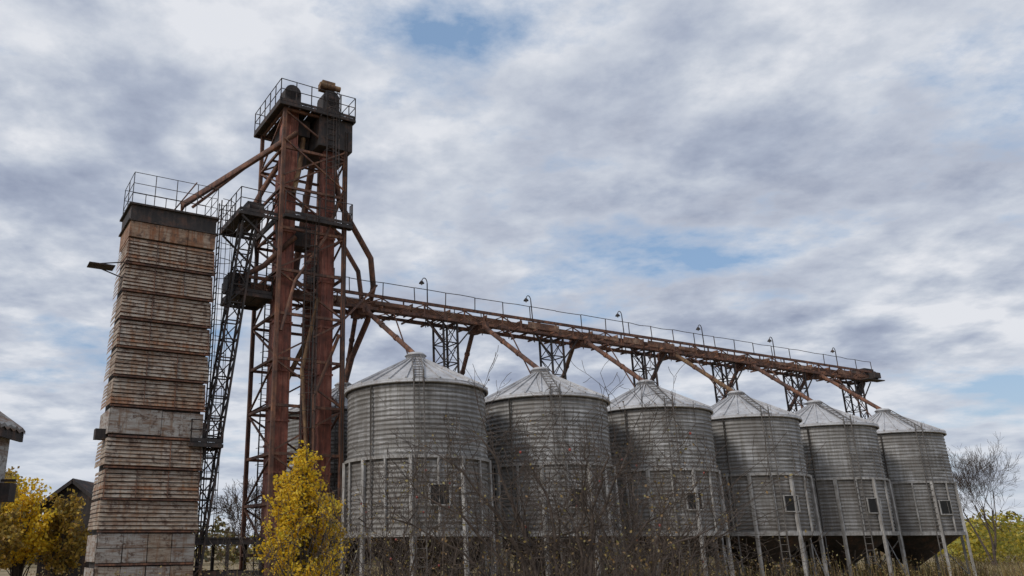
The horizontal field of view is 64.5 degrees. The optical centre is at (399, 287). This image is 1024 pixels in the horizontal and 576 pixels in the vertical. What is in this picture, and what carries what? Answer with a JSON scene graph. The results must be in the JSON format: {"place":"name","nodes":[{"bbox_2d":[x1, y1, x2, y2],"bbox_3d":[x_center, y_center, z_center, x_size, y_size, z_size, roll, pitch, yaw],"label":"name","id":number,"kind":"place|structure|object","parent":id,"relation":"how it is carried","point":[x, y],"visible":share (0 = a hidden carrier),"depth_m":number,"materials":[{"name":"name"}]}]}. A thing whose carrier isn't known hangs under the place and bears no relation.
{"place":"outdoors","nodes":[
{"label":"outdoors","id":0,"kind":"place"},
{"bbox_2d":[0,426,9,507],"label":"walls","id":1,"kind":"structure","parent":0,"point":[4,446],"depth_m":13.55,"materials":[{"name":"paint"}]},
{"bbox_2d":[0,479,16,501],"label":"meter box","id":2,"kind":"object","parent":1,"relation":"attached to","point":[7,492],"visible":1,"depth_m":13.32,"materials":[{"name":"metal"}]},
{"bbox_2d":[0,427,24,441],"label":"bargeboards","id":3,"kind":"object","parent":1,"relation":"on","point":[11,434],"visible":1,"depth_m":13.54,"materials":[{"name":"wood"}]},
{"bbox_2d":[0,411,25,433],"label":"roof","id":4,"kind":"structure","parent":1,"relation":"on","point":[7,422],"depth_m":13.66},
{"bbox_2d":[0,548,1022,575],"bbox_3d":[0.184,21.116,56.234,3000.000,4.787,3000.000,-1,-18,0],"label":"ground","id":5,"kind":"structure","parent":0,"point":[32,569],"depth_m":103.78,"materials":[{"name":"brown soil"}]},
{"bbox_2d":[0,500,27,570],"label":"autumn tree","id":6,"kind":"object","parent":5,"relation":"on","point":[13,543],"visible":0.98,"depth_m":36.98,"materials":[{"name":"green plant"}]},
{"bbox_2d":[0,471,41,551],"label":"autumn tree","id":7,"kind":"object","parent":5,"relation":"on","point":[8,477],"visible":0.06,"depth_m":40.00,"materials":[{"name":"plant"}]},
{"bbox_2d":[5,466,43,532],"bbox_3d":[-23.120,13.628,45.501,5.678,7.175,5.247,-1,-18,0],"label":"autumn tree","id":8,"kind":"object","parent":5,"relation":"on","point":[11,474],"visible":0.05,"depth_m":45.94,"materials":[{"name":"yellow plant"}]},
{"bbox_2d":[0,473,59,575],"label":"autumn tree","id":9,"kind":"object","parent":5,"relation":"on","point":[29,522],"visible":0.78,"depth_m":38.98,"materials":[{"name":"yellow plant"}]},
{"bbox_2d":[34,488,91,575],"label":"autumn tree","id":10,"kind":"object","parent":5,"relation":"on","point":[63,525],"visible":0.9,"depth_m":39.81,"materials":[{"name":"yellow plant"}]},
{"bbox_2d":[36,478,96,575],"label":"wooden shed","id":11,"kind":"structure","parent":5,"relation":"on","point":[83,489],"depth_m":48.21,"materials":[{"name":"wood"}]},
{"bbox_2d":[84,131,298,575],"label":"grain dryer","id":12,"kind":"object","parent":5,"relation":"on","point":[146,511],"visible":0.96,"depth_m":32.03,"materials":[{"name":"beige metal"}]},
{"bbox_2d":[184,215,257,575],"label":"lattice mast","id":13,"kind":"object","parent":5,"relation":"on","point":[205,441],"visible":0.81,"depth_m":33.83,"materials":[{"name":"metal"}]},
{"bbox_2d":[210,476,262,551],"bbox_3d":[-10.587,16.149,54.461,5.540,7.695,5.692,7,-19,-21],"label":"bare tree","id":14,"kind":"object","parent":5,"relation":"on","point":[237,509],"visible":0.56,"depth_m":54.64,"materials":[{"name":"grey plant"}]},
{"bbox_2d":[190,78,377,575],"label":"grain elevator tower","id":15,"kind":"structure","parent":5,"relation":"on","point":[320,145],"depth_m":37.09,"materials":[{"name":"brown metal"}]},
{"bbox_2d":[250,437,353,575],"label":"yellow tree","id":16,"kind":"object","parent":5,"relation":"on","point":[296,494],"visible":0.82,"depth_m":19.37,"materials":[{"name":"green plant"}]},
{"bbox_2d":[285,382,394,575],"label":"grain silo","id":17,"kind":"object","parent":5,"relation":"on","point":[293,427],"visible":0.06,"depth_m":38.44,"materials":[{"name":"grey metal"}]},
{"bbox_2d":[279,430,485,575],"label":"apple tree","id":18,"kind":"object","parent":5,"relation":"on","point":[404,534],"visible":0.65,"depth_m":15.71,"materials":[{"name":"brown plant"}]},
{"bbox_2d":[341,352,496,575],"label":"grain silo","id":19,"kind":"object","parent":5,"relation":"on","point":[414,383],"visible":0.72,"depth_m":32.20,"materials":[{"name":"metal"}]},
{"bbox_2d":[455,538,519,575],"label":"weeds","id":20,"kind":"object","parent":5,"relation":"on","point":[477,559],"depth_m":41.24,"materials":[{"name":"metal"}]},
{"bbox_2d":[26,509,1023,565],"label":"distant tree line","id":21,"kind":"object","parent":5,"relation":"on","point":[1010,535],"visible":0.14,"depth_m":84.37,"materials":[{"name":"green plant"}]},
{"bbox_2d":[28,548,1023,575],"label":"tall weeds","id":22,"kind":"object","parent":5,"relation":"on","point":[926,570],"visible":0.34,"depth_m":46.49,"materials":[{"name":"green plant"}]},
{"bbox_2d":[268,314,816,575],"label":"bare tree","id":23,"kind":"object","parent":5,"relation":"on","point":[528,545],"visible":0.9,"depth_m":13.43,"materials":[{"name":"brown plant"}]},
{"bbox_2d":[480,367,623,575],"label":"grain silo","id":24,"kind":"object","parent":5,"relation":"on","point":[575,398],"visible":0.47,"depth_m":35.49,"materials":[{"name":"metal"}]},
{"bbox_2d":[227,259,896,575],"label":"conveyor gantry","id":25,"kind":"object","parent":5,"relation":"on","point":[540,330],"visible":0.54,"depth_m":45.45,"materials":[{"name":"metal"}]},
{"bbox_2d":[419,278,428,326],"bbox_3d":[1.257,0.744,43.047,0.508,2.753,0.290,17,-24,-42],"label":"gantry lamp","id":26,"kind":"object","parent":25,"relation":"on","point":[421,282],"visible":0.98,"depth_m":43.25,"materials":[{"name":"metal"}]},
{"bbox_2d":[523,295,534,341],"bbox_3d":[7.439,1.742,46.314,0.572,2.753,0.290,16,-24,-42],"label":"gantry lamp","id":27,"kind":"object","parent":25,"relation":"on","point":[525,300],"visible":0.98,"depth_m":46.49,"materials":[{"name":"metal"}]},
{"bbox_2d":[615,311,625,349],"bbox_3d":[13.660,2.744,49.593,0.565,2.753,0.290,16,-24,-42],"label":"gantry lamp","id":28,"kind":"object","parent":25,"relation":"on","point":[617,315],"visible":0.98,"depth_m":49.80,"materials":[{"name":"metal"}]},
{"bbox_2d":[696,325,706,365],"bbox_3d":[19.891,3.746,52.874,0.541,2.753,0.290,17,-24,-42],"label":"gantry lamp","id":29,"kind":"object","parent":25,"relation":"on","point":[698,328],"visible":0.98,"depth_m":53.08,"materials":[{"name":"metal"}]},
{"bbox_2d":[767,337,776,369],"bbox_3d":[26.140,4.751,56.164,0.508,2.753,0.290,17,-24,-42],"label":"gantry lamp","id":30,"kind":"object","parent":25,"relation":"on","point":[769,340],"visible":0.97,"depth_m":56.39,"materials":[{"name":"metal"}]},
{"bbox_2d":[830,347,838,368],"bbox_3d":[32.360,5.753,59.443,0.508,2.753,0.290,17,-24,-42],"label":"gantry lamp","id":31,"kind":"object","parent":25,"relation":"on","point":[832,350],"visible":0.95,"depth_m":59.66,"materials":[{"name":"metal"}]},
{"bbox_2d":[506,547,619,575],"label":"grain silo","id":32,"kind":"object","parent":5,"relation":"on","point":[520,561],"depth_m":46.02,"materials":[{"name":"metal"}]},
{"bbox_2d":[205,428,1022,575],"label":"bare thicket","id":33,"kind":"object","parent":5,"relation":"on","point":[561,567],"visible":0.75,"depth_m":13.40,"materials":[{"name":"brown plant"}]},
{"bbox_2d":[600,547,710,574],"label":"grain silo","id":34,"kind":"object","parent":5,"relation":"on","point":[642,564],"depth_m":49.03,"materials":[{"name":"metal"}]},
{"bbox_2d":[500,386,826,575],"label":"bare tree","id":35,"kind":"object","parent":5,"relation":"on","point":[661,519],"visible":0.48,"depth_m":16.30,"materials":[{"name":"brown plant"}]},
{"bbox_2d":[599,379,734,575],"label":"grain silo","id":36,"kind":"object","parent":5,"relation":"on","point":[689,420],"visible":0.48,"depth_m":38.53,"materials":[{"name":"metal"}]},
{"bbox_2d":[683,545,776,575],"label":"grain silo","id":37,"kind":"object","parent":5,"relation":"on","point":[708,547],"visible":0.01,"depth_m":51.59,"materials":[{"name":"metal"}]},
{"bbox_2d":[695,390,828,575],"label":"grain silo","id":38,"kind":"object","parent":5,"relation":"on","point":[741,416],"visible":0.67,"depth_m":41.55,"materials":[{"name":"metal"}]},
{"bbox_2d":[773,547,853,575],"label":"grain silo","id":39,"kind":"object","parent":5,"relation":"on","point":[798,553],"depth_m":54.54,"materials":[{"name":"metal"}]},
{"bbox_2d":[781,400,909,575],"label":"grain silo","id":40,"kind":"object","parent":5,"relation":"on","point":[855,501],"visible":0.62,"depth_m":44.70,"materials":[{"name":"metal"}]},
{"bbox_2d":[864,408,976,575],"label":"grain silo","id":41,"kind":"object","parent":5,"relation":"on","point":[916,464],"visible":0.6,"depth_m":47.92,"materials":[{"name":"metal"}]},
{"bbox_2d":[947,434,1022,566],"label":"bare tree","id":42,"kind":"object","parent":5,"relation":"on","point":[968,484],"visible":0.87,"depth_m":75.07,"materials":[{"name":"grey plant"}]},
{"bbox_2d":[0,0,1023,548],"label":"sky","id":43,"kind":"structure","parent":0,"point":[814,176],"materials":[{"name":"grey"}]},
{"bbox_2d":[328,560,1023,575],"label":"grass","id":44,"kind":"structure","parent":0,"point":[964,564],"depth_m":71.16,"materials":[{"name":"green plant"}]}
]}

